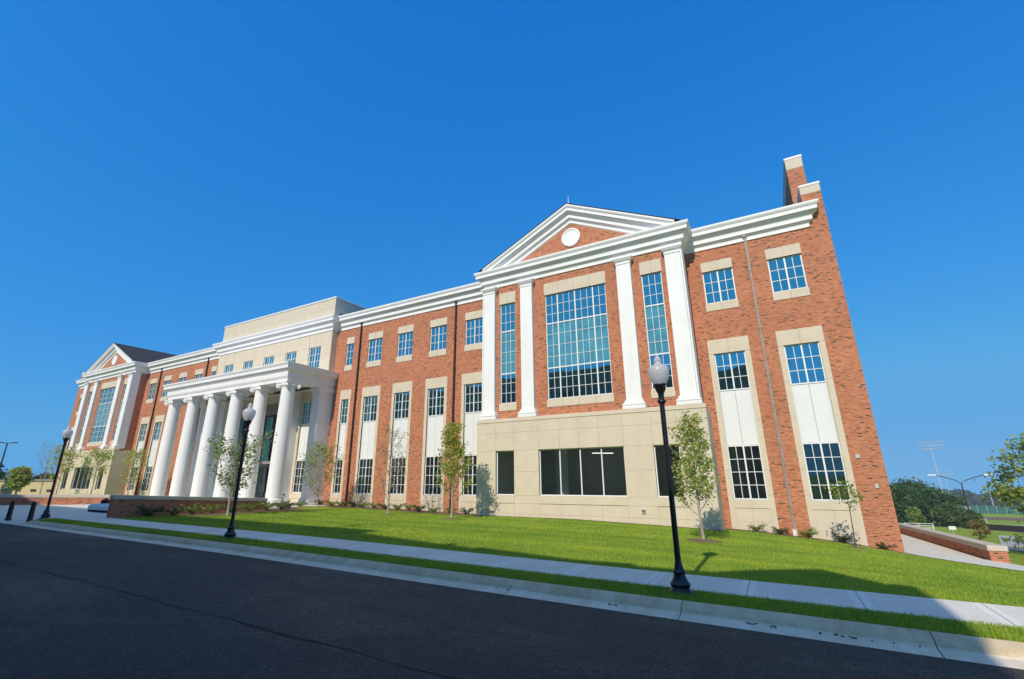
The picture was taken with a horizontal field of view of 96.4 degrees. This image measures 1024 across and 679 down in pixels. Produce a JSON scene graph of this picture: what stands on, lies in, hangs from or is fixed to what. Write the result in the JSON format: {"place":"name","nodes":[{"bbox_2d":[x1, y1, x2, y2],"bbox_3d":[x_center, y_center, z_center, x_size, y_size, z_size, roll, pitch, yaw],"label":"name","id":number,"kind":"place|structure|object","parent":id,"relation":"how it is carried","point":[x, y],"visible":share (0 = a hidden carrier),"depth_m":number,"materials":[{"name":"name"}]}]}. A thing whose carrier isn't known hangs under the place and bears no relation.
{"place":"outdoors","nodes":[
{"label":"outdoors","id":0,"kind":"place"},
{"bbox_2d":[0,507,84,524],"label":"apron","id":1,"kind":"object","parent":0,"point":[19,516],"visible":0.77,"depth_m":22.39,"materials":[{"name":"concrete"}]},
{"bbox_2d":[4,501,15,519],"bbox_3d":[-23.292,7.942,21.257,0.240,0.850,0.240,-10,-19,28],"label":"bollard","id":2,"kind":"object","parent":1,"relation":"on","point":[10,510],"visible":1,"depth_m":21.20,"materials":[{"name":"black metal"}]},
{"bbox_2d":[26,501,36,521],"bbox_3d":[-21.721,7.781,20.709,0.240,0.850,0.240,-10,-19,28],"label":"bollard","id":3,"kind":"object","parent":1,"relation":"on","point":[32,511],"visible":0.93,"depth_m":20.65,"materials":[{"name":"black metal"}]},
{"bbox_2d":[39,426,72,518],"bbox_3d":[-21.555,6.237,21.698,0.420,4.250,0.420,-10,-19,28],"label":"street lamp","id":4,"kind":"object","parent":1,"relation":"on","point":[67,433],"visible":0.96,"depth_m":21.70,"materials":[{"name":"black metal"}]},
{"bbox_2d":[0,504,325,516],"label":"plaza","id":5,"kind":"structure","parent":0,"point":[80,509],"depth_m":27.12,"materials":[{"name":"concrete"}]},
{"bbox_2d":[87,503,108,512],"bbox_3d":[-21.904,9.123,24.819,2.450,0.420,1.000,-10,-19,28],"label":"stone bench","id":6,"kind":"object","parent":5,"relation":"on","point":[99,507],"visible":0.48,"depth_m":24.43,"materials":[{"name":"grey stone"}]},
{"bbox_2d":[0,523,1023,678],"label":"road","id":7,"kind":"structure","parent":0,"point":[55,627],"depth_m":6.28,"materials":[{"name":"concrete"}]},
{"bbox_2d":[1,560,458,678],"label":"road seam","id":8,"kind":"object","parent":7,"relation":"on","point":[244,623],"visible":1,"depth_m":6.45,"materials":[{"name":"asphalt"}]},
{"bbox_2d":[0,0,1023,493],"label":"sky","id":9,"kind":"structure","parent":0,"point":[174,174],"materials":[{"name":"blue"}]},
{"bbox_2d":[5,506,1023,642],"bbox_3d":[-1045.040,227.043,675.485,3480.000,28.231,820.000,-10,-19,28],"label":"ground","id":10,"kind":"structure","parent":0,"point":[1016,557],"depth_m":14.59,"materials":[{"name":"green plant"}]},
{"bbox_2d":[0,462,9,479],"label":"tree","id":11,"kind":"object","parent":10,"relation":"on","point":[2,475],"visible":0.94,"depth_m":77.81,"materials":[{"name":"green plant"}]},
{"bbox_2d":[5,466,34,493],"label":"tree","id":12,"kind":"object","parent":10,"relation":"on","point":[19,478],"visible":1,"depth_m":51.53,"materials":[{"name":"green plant"}]},
{"bbox_2d":[0,479,53,493],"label":"building","id":13,"kind":"structure","parent":10,"relation":"on","point":[33,487],"depth_m":74.20,"materials":[{"name":"brown metal"}]},
{"bbox_2d":[32,472,54,478],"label":"tree","id":14,"kind":"object","parent":10,"relation":"on","point":[37,476],"visible":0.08,"depth_m":101.30,"materials":[{"name":"green plant"}]},
{"bbox_2d":[38,441,66,493],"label":"bare tree","id":15,"kind":"object","parent":10,"relation":"on","point":[45,473],"visible":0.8,"depth_m":50.76,"materials":[{"name":"green plant"}]},
{"bbox_2d":[0,494,109,504],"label":"brick wall","id":16,"kind":"structure","parent":10,"relation":"on","point":[29,499],"depth_m":30.93,"materials":[{"name":"brick"}]},
{"bbox_2d":[44,445,84,493],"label":"pear tree","id":17,"kind":"object","parent":10,"relation":"on","point":[69,454],"visible":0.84,"depth_m":48.39,"materials":[{"name":"green plant"}]},
{"bbox_2d":[77,446,118,494],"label":"pear tree","id":18,"kind":"object","parent":10,"relation":"on","point":[97,454],"visible":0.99,"depth_m":43.25,"materials":[{"name":"green plant"}]},
{"bbox_2d":[118,444,150,494],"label":"pear tree","id":19,"kind":"object","parent":10,"relation":"on","point":[134,454],"visible":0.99,"depth_m":41.08,"materials":[{"name":"green plant"}]},
{"bbox_2d":[136,504,165,516],"bbox_3d":[-17.358,8.219,21.968,1.238,0.585,1.274,9,-19,-29],"label":"shrub","id":20,"kind":"object","parent":10,"relation":"on","point":[147,511],"visible":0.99,"depth_m":21.85,"materials":[{"name":"green plant"}]},
{"bbox_2d":[159,505,186,515],"bbox_3d":[-16.785,8.489,22.722,1.096,0.517,1.127,-6,-17,18],"label":"shrub","id":21,"kind":"object","parent":10,"relation":"on","point":[173,512],"visible":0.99,"depth_m":22.58,"materials":[{"name":"green plant"}]},
{"bbox_2d":[106,495,267,517],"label":"brick wall","id":22,"kind":"structure","parent":10,"relation":"on","point":[119,506],"depth_m":23.09,"materials":[{"name":"brick"}]},
{"bbox_2d":[222,403,255,538],"bbox_3d":[-8.766,4.163,14.774,0.420,4.250,0.420,-10,-19,28],"label":"street lamp","id":23,"kind":"object","parent":10,"relation":"on","point":[248,413],"visible":0.98,"depth_m":14.76,"materials":[{"name":"black metal"}]},
{"bbox_2d":[202,426,277,514],"bbox_3d":[-14.411,6.762,23.785,3.294,4.586,3.313,-10,-19,28],"label":"maple tree","id":24,"kind":"object","parent":10,"relation":"on","point":[230,484],"visible":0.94,"depth_m":23.73,"materials":[{"name":"green plant"}]},
{"bbox_2d":[297,436,344,508],"bbox_3d":[-12.314,8.450,29.280,3.079,4.620,2.619,8,-19,-26],"label":"maple tree","id":25,"kind":"object","parent":10,"relation":"on","point":[325,449],"visible":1,"depth_m":29.31,"materials":[{"name":"green plant"}]},
{"bbox_2d":[375,427,411,513],"bbox_3d":[-6.759,7.363,25.771,2.080,4.833,1.988,9,-19,-28],"label":"bare tree","id":26,"kind":"object","parent":10,"relation":"on","point":[392,468],"visible":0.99,"depth_m":25.83,"materials":[{"name":"green plant"}]},
{"bbox_2d":[432,421,476,517],"bbox_3d":[-2.846,6.499,23.041,2.204,4.860,2.109,6,-18,-21],"label":"pear tree","id":27,"kind":"object","parent":10,"relation":"on","point":[455,445],"visible":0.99,"depth_m":23.09,"materials":[{"name":"green plant"}]},
{"bbox_2d":[53,154,904,552],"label":"school building","id":28,"kind":"structure","parent":10,"relation":"on","point":[529,358],"depth_m":25.60,"materials":[{"name":"brick"}]},
{"bbox_2d":[71,467,90,488],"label":"window","id":29,"kind":"structure","parent":28,"relation":"in","point":[77,467],"depth_m":50.04,"materials":[{"name":"paint"}]},
{"bbox_2d":[75,385,93,447],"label":"window","id":30,"kind":"structure","parent":28,"relation":"in","point":[91,390],"depth_m":54.28,"materials":[{"name":"glass"}]},
{"bbox_2d":[86,380,116,446],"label":"window","id":31,"kind":"structure","parent":28,"relation":"in","point":[103,410],"depth_m":52.16,"materials":[{"name":"glass"}]},
{"bbox_2d":[109,378,127,444],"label":"window","id":32,"kind":"structure","parent":28,"relation":"in","point":[126,379],"depth_m":50.27,"materials":[{"name":"glass"}]},
{"bbox_2d":[138,417,149,441],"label":"window","id":33,"kind":"structure","parent":28,"relation":"in","point":[144,420],"depth_m":48.99,"materials":[{"name":"glass"}]},
{"bbox_2d":[142,466,152,490],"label":"window","id":34,"kind":"structure","parent":28,"relation":"in","point":[149,469],"depth_m":46.19,"materials":[{"name":"glass"}]},
{"bbox_2d":[145,378,157,403],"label":"window","id":35,"kind":"structure","parent":28,"relation":"in","point":[153,382],"depth_m":50.19,"materials":[{"name":"glass"}]},
{"bbox_2d":[153,415,164,440],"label":"window","id":36,"kind":"structure","parent":28,"relation":"in","point":[159,419],"depth_m":47.59,"materials":[{"name":"glass"}]},
{"bbox_2d":[160,375,171,400],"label":"window","id":37,"kind":"structure","parent":28,"relation":"in","point":[164,397],"depth_m":48.78,"materials":[{"name":"paint"}]},
{"bbox_2d":[195,368,203,378],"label":"window","id":38,"kind":"structure","parent":28,"relation":"in","point":[198,373],"depth_m":46.17,"materials":[{"name":"paint"}]},
{"bbox_2d":[254,465,265,497],"bbox_3d":[-20.438,11.579,36.850,1.320,2.740,0.160,-10,-19,28],"label":"door","id":39,"kind":"structure","parent":28,"relation":"in","point":[261,471],"depth_m":36.83,"materials":[{"name":"teal glass"}]},
{"bbox_2d":[262,465,269,497],"bbox_3d":[-19.251,11.379,36.216,1.320,2.740,0.160,-10,-19,28],"label":"door","id":40,"kind":"structure","parent":28,"relation":"in","point":[267,466],"depth_m":36.49,"materials":[{"name":"glass"}]},
{"bbox_2d":[264,356,273,365],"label":"window","id":41,"kind":"structure","parent":28,"relation":"in","point":[269,360],"depth_m":40.04,"materials":[{"name":"glass"}]},
{"bbox_2d":[286,351,296,361],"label":"window","id":42,"kind":"structure","parent":28,"relation":"in","point":[291,356],"depth_m":38.57,"materials":[{"name":"glass"}]},
{"bbox_2d":[292,460,304,492],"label":"window","id":43,"kind":"structure","parent":28,"relation":"in","point":[297,485],"depth_m":34.53,"materials":[{"name":"glass"}]},
{"bbox_2d":[301,401,311,424],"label":"window","id":44,"kind":"structure","parent":28,"relation":"in","point":[306,411],"depth_m":35.89,"materials":[{"name":"glass"}]},
{"bbox_2d":[308,346,320,367],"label":"window","id":45,"kind":"structure","parent":28,"relation":"in","point":[314,357],"depth_m":37.10,"materials":[{"name":"glass"}]},
{"bbox_2d":[333,459,342,493],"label":"window","id":46,"kind":"structure","parent":28,"relation":"in","point":[338,467],"depth_m":33.25,"materials":[{"name":"glass"}]},
{"bbox_2d":[340,389,350,423],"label":"window","id":47,"kind":"structure","parent":28,"relation":"in","point":[345,394],"depth_m":34.70,"materials":[{"name":"paint"}]},
{"bbox_2d":[344,337,354,370],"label":"window","id":48,"kind":"structure","parent":28,"relation":"in","point":[350,341],"depth_m":35.90,"materials":[{"name":"glass"}]},
{"bbox_2d":[357,458,372,493],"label":"window","id":49,"kind":"structure","parent":28,"relation":"in","point":[365,465],"depth_m":32.02,"materials":[{"name":"glass"}]},
{"bbox_2d":[362,385,380,421],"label":"window","id":50,"kind":"structure","parent":28,"relation":"in","point":[370,404],"depth_m":33.41,"materials":[{"name":"glass"}]},
{"bbox_2d":[366,331,382,367],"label":"window","id":51,"kind":"structure","parent":28,"relation":"in","point":[375,345],"depth_m":34.61,"materials":[{"name":"glass"}]},
{"bbox_2d":[389,457,405,494],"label":"window","id":52,"kind":"structure","parent":28,"relation":"in","point":[400,490],"depth_m":30.56,"materials":[{"name":"glass"}]},
{"bbox_2d":[392,381,412,419],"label":"window","id":53,"kind":"structure","parent":28,"relation":"in","point":[401,407],"depth_m":32.01,"materials":[{"name":"glass"}]},
{"bbox_2d":[396,324,413,362],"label":"window","id":54,"kind":"structure","parent":28,"relation":"in","point":[405,342],"depth_m":33.21,"materials":[{"name":"glass"}]},
{"bbox_2d":[424,456,441,494],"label":"window","id":55,"kind":"structure","parent":28,"relation":"in","point":[430,487],"depth_m":29.22,"materials":[{"name":"glass"}]},
{"bbox_2d":[425,376,447,416],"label":"window","id":56,"kind":"structure","parent":28,"relation":"in","point":[436,396],"depth_m":30.61,"materials":[{"name":"glass"}]},
{"bbox_2d":[429,317,446,356],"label":"window","id":57,"kind":"structure","parent":28,"relation":"in","point":[437,344],"depth_m":31.81,"materials":[{"name":"glass"}]},
{"bbox_2d":[463,455,476,495],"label":"window","id":58,"kind":"structure","parent":28,"relation":"in","point":[471,491],"depth_m":27.82,"materials":[{"name":"glass"}]},
{"bbox_2d":[462,372,481,413],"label":"window","id":59,"kind":"structure","parent":28,"relation":"in","point":[473,392],"depth_m":29.22,"materials":[{"name":"glass"}]},
{"bbox_2d":[464,310,482,351],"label":"window","id":60,"kind":"structure","parent":28,"relation":"in","point":[474,328],"depth_m":30.41,"materials":[{"name":"glass"}]},
{"bbox_2d":[497,451,513,494],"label":"window","id":61,"kind":"structure","parent":28,"relation":"in","point":[497,451],"depth_m":25.17,"materials":[{"name":"paint"}]},
{"bbox_2d":[499,291,516,410],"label":"window","id":62,"kind":"structure","parent":28,"relation":"in","point":[508,364],"depth_m":27.28,"materials":[{"name":"glass"}]},
{"bbox_2d":[544,271,613,406],"bbox_3d":[3.565,-0.043,25.240,3.760,7.280,0.170,-10,-19,28],"label":"window","id":63,"kind":"structure","parent":28,"relation":"in","point":[578,349],"depth_m":25.23,"materials":[{"name":"glass"}]},
{"bbox_2d":[539,446,626,496],"bbox_3d":[3.480,6.640,22.976,4.580,2.320,0.064,-10,-19,28],"label":"window","id":64,"kind":"structure","parent":28,"relation":"in","point":[618,446],"depth_m":23.00,"materials":[{"name":"paint"}]},
{"bbox_2d":[639,258,675,397],"bbox_3d":[7.333,-0.678,23.225,1.140,7.280,0.170,-10,-19,28],"label":"window","id":65,"kind":"structure","parent":28,"relation":"in","point":[653,297],"depth_m":23.41,"materials":[{"name":"glass"}]},
{"bbox_2d":[654,444,684,496],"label":"window","id":66,"kind":"structure","parent":28,"relation":"in","point":[670,444],"depth_m":21.15,"materials":[{"name":"paint"}]},
{"bbox_2d":[700,257,738,311],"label":"window","id":67,"kind":"structure","parent":28,"relation":"in","point":[719,285],"depth_m":23.40,"materials":[{"name":"glass"}]},
{"bbox_2d":[707,335,750,390],"bbox_3d":[10.617,1.179,22.199,1.840,2.560,0.151,-10,-19,28],"label":"window","id":68,"kind":"structure","parent":28,"relation":"in","point":[731,366],"depth_m":22.20,"materials":[{"name":"glass"}]},
{"bbox_2d":[727,444,767,499],"bbox_3d":[10.680,6.018,20.792,1.380,2.380,0.064,-10,-19,28],"label":"window","id":69,"kind":"structure","parent":28,"relation":"in","point":[745,461],"depth_m":20.79,"materials":[{"name":"paint"}]},
{"bbox_2d":[765,243,810,300],"bbox_3d":[13.197,-3.230,21.981,1.500,2.700,0.170,-10,-19,28],"label":"window","id":70,"kind":"structure","parent":28,"relation":"in","point":[787,273],"depth_m":21.99,"materials":[{"name":"glass"}]},
{"bbox_2d":[775,325,826,384],"bbox_3d":[13.233,0.738,20.799,1.840,2.560,0.151,-10,-19,28],"label":"window","id":71,"kind":"structure","parent":28,"relation":"in","point":[804,361],"depth_m":20.80,"materials":[{"name":"glass"}]},
{"bbox_2d":[802,442,850,500],"bbox_3d":[13.297,5.577,19.392,1.380,2.380,0.064,-10,-19,28],"label":"window","id":72,"kind":"structure","parent":28,"relation":"in","point":[824,463],"depth_m":19.42,"materials":[{"name":"paint"}]},
{"bbox_2d":[45,528,944,657],"bbox_3d":[8.787,3.273,3.821,69.200,0.782,0.480,-10,-19,28],"label":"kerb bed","id":73,"kind":"object","parent":10,"relation":"on","point":[678,617],"visible":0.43,"depth_m":7.10,"materials":[{"name":"grey concrete"}]},
{"bbox_2d":[19,523,1023,669],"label":"gutter","id":74,"kind":"object","parent":73,"relation":"on","point":[984,658],"visible":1,"depth_m":7.20,"materials":[{"name":"concrete"}]},
{"bbox_2d":[380,571,927,646],"bbox_3d":[0.976,4.517,8.009,9.713,0.122,0.091,-10,-19,28],"label":"debris","id":75,"kind":"object","parent":74,"relation":"on","point":[753,624],"visible":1,"depth_m":6.48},
{"bbox_2d":[26,520,1023,658],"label":"kerb","id":76,"kind":"structure","parent":73,"relation":"on","point":[961,642],"depth_m":7.41,"materials":[{"name":"concrete"}]},
{"bbox_2d":[177,504,904,553],"bbox_3d":[-2.025,8.686,20.870,33.040,1.212,10.738,-10,-19,28],"label":"mulch bed","id":77,"kind":"object","parent":10,"relation":"on","point":[256,511],"visible":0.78,"depth_m":25.80,"materials":[{"name":"brown soil"}]},
{"bbox_2d":[181,503,206,513],"bbox_3d":[-16.375,8.667,23.496,1.071,0.659,1.144,-7,-18,21],"label":"shrub","id":78,"kind":"object","parent":77,"relation":"on","point":[194,508],"visible":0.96,"depth_m":23.47,"materials":[{"name":"green plant"}]},
{"bbox_2d":[201,503,225,512],"bbox_3d":[-15.991,8.998,24.401,1.264,0.538,1.333,-8,-18,25],"label":"shrub","id":79,"kind":"object","parent":77,"relation":"on","point":[211,509],"visible":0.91,"depth_m":24.29,"materials":[{"name":"green plant"}]},
{"bbox_2d":[241,501,262,510],"bbox_3d":[-14.778,9.450,25.969,1.198,0.628,1.280,8,-18,-25],"label":"shrub","id":80,"kind":"object","parent":77,"relation":"on","point":[250,507],"visible":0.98,"depth_m":26.00,"materials":[{"name":"green plant"}]},
{"bbox_2d":[259,501,277,509],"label":"shrub","id":81,"kind":"object","parent":77,"relation":"on","point":[266,506],"visible":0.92,"depth_m":26.76,"materials":[{"name":"green plant"}]},
{"bbox_2d":[274,498,293,509],"bbox_3d":[-13.783,9.913,27.526,1.148,0.674,1.226,0,-17,-3],"label":"shrub","id":82,"kind":"object","parent":77,"relation":"on","point":[281,506],"visible":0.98,"depth_m":27.51,"materials":[{"name":"green plant"}]},
{"bbox_2d":[747,523,767,531],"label":"shrub","id":83,"kind":"object","parent":77,"relation":"on","point":[756,529],"visible":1,"depth_m":19.59,"materials":[{"name":"green plant"}]},
{"bbox_2d":[796,525,818,537],"bbox_3d":[12.187,7.906,18.787,0.803,0.479,0.858,15,-23,-42],"label":"shrub","id":84,"kind":"object","parent":77,"relation":"on","point":[807,533],"visible":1,"depth_m":18.74,"materials":[{"name":"green plant"}]},
{"bbox_2d":[831,534,852,542],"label":"shrub","id":85,"kind":"object","parent":77,"relation":"on","point":[842,539],"visible":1,"depth_m":18.12,"materials":[{"name":"green plant"}]},
{"bbox_2d":[874,542,896,549],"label":"shrub","id":86,"kind":"object","parent":77,"relation":"on","point":[882,546],"visible":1,"depth_m":17.47,"materials":[{"name":"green plant"}]},
{"bbox_2d":[385,514,871,550],"bbox_3d":[2.184,8.212,19.634,21.934,0.701,4.923,-10,-19,28],"label":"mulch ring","id":87,"kind":"object","parent":10,"relation":"on","point":[716,541],"visible":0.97,"depth_m":15.36,"materials":[{"name":"brown soil"}]},
{"bbox_2d":[668,410,722,538],"bbox_3d":[6.352,4.724,16.080,1.678,4.440,2.254,2,-17,-7],"label":"pear tree","id":88,"kind":"object","parent":87,"relation":"on","point":[691,459],"visible":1,"depth_m":16.02,"materials":[{"name":"green plant"}]},
{"bbox_2d":[648,355,693,594],"bbox_3d":[2.907,2.351,8.508,0.420,4.250,0.420,-10,-19,28],"label":"street lamp","id":89,"kind":"object","parent":10,"relation":"on","point":[658,371],"visible":0.98,"depth_m":8.43,"materials":[{"name":"black metal"}]},
{"bbox_2d":[823,480,864,545],"bbox_3d":[12.263,6.379,16.734,1.120,2.387,1.435,-3,-17,8],"label":"sapling","id":90,"kind":"object","parent":10,"relation":"on","point":[852,493],"visible":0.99,"depth_m":16.70,"materials":[{"name":"green plant"}]},
{"bbox_2d":[889,479,935,524],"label":"dense tree","id":91,"kind":"object","parent":10,"relation":"on","point":[902,495],"visible":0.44,"depth_m":74.75,"materials":[{"name":"green plant"}]},
{"bbox_2d":[905,507,926,524],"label":"dense tree","id":92,"kind":"object","parent":10,"relation":"on","point":[913,515],"visible":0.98,"depth_m":63.17,"materials":[{"name":"green plant"}]},
{"bbox_2d":[891,476,942,522],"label":"dense tree","id":93,"kind":"object","parent":10,"relation":"on","point":[920,485],"visible":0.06,"depth_m":79.55,"materials":[{"name":"green plant"}]},
{"bbox_2d":[917,441,942,493],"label":"floodlight mast","id":94,"kind":"object","parent":10,"relation":"on","point":[933,456],"visible":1,"depth_m":137.38,"materials":[{"name":"metal"}]},
{"bbox_2d":[912,487,967,525],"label":"dense tree","id":95,"kind":"object","parent":10,"relation":"on","point":[937,497],"visible":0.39,"depth_m":74.14,"materials":[{"name":"green plant"}]},
{"bbox_2d":[930,501,964,527],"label":"dense tree","id":96,"kind":"object","parent":10,"relation":"on","point":[945,513],"visible":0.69,"depth_m":69.27,"materials":[{"name":"green plant"}]},
{"bbox_2d":[898,523,1010,563],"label":"brick wall","id":97,"kind":"structure","parent":10,"relation":"on","point":[986,550],"depth_m":19.47,"materials":[{"name":"brick"}]},
{"bbox_2d":[927,474,992,529],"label":"street light","id":98,"kind":"object","parent":10,"relation":"on","point":[973,527],"visible":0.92,"depth_m":52.39,"materials":[{"name":"grey metal"}]},
{"bbox_2d":[953,508,984,528],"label":"dense tree","id":99,"kind":"object","parent":10,"relation":"on","point":[962,517],"visible":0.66,"depth_m":66.57,"materials":[{"name":"green plant"}]},
{"bbox_2d":[965,520,991,540],"bbox_3d":[29.587,12.227,28.940,1.223,1.628,1.392,-15,-22,40],"label":"red shrub","id":100,"kind":"object","parent":10,"relation":"on","point":[976,524],"visible":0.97,"depth_m":28.88,"materials":[{"name":"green plant"}]},
{"bbox_2d":[937,488,1023,505],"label":"woodland","id":101,"kind":"object","parent":10,"relation":"on","point":[973,498],"visible":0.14,"depth_m":266.28,"materials":[{"name":"green plant"}]},
{"bbox_2d":[968,505,1023,514],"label":"fence","id":102,"kind":"object","parent":10,"relation":"on","point":[995,509],"visible":0.71,"depth_m":133.37,"materials":[{"name":"metal"}]},
{"bbox_2d":[973,432,1023,522],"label":"maple tree","id":103,"kind":"object","parent":10,"relation":"on","point":[1003,491],"visible":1,"depth_m":20.39,"materials":[{"name":"green plant"}]},
{"bbox_2d":[986,524,1023,531],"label":"road","id":104,"kind":"structure","parent":10,"relation":"on","point":[1011,528],"depth_m":60.33,"materials":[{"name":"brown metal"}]},
{"bbox_2d":[999,532,1023,549],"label":"bush","id":105,"kind":"object","parent":10,"relation":"on","point":[1017,537],"visible":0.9,"depth_m":24.53,"materials":[{"name":"green plant"}]},
{"bbox_2d":[69,517,1023,627],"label":"sidewalk","id":106,"kind":"structure","parent":0,"point":[941,608],"depth_m":8.77,"materials":[{"name":"concrete"}]},
{"bbox_2d":[901,534,1023,570],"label":"path","id":107,"kind":"structure","parent":0,"point":[913,545],"depth_m":17.96,"materials":[{"name":"concrete"}]},
{"bbox_2d":[984,517,1023,520],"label":"infield","id":108,"kind":"object","parent":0,"point":[1002,518],"visible":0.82,"depth_m":105.17,"materials":[{"name":"grey concrete"}]},
{"bbox_2d":[998,535,1023,550],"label":"drive","id":109,"kind":"structure","parent":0,"point":[1007,544],"depth_m":28.50,"materials":[{"name":"grey concrete"}]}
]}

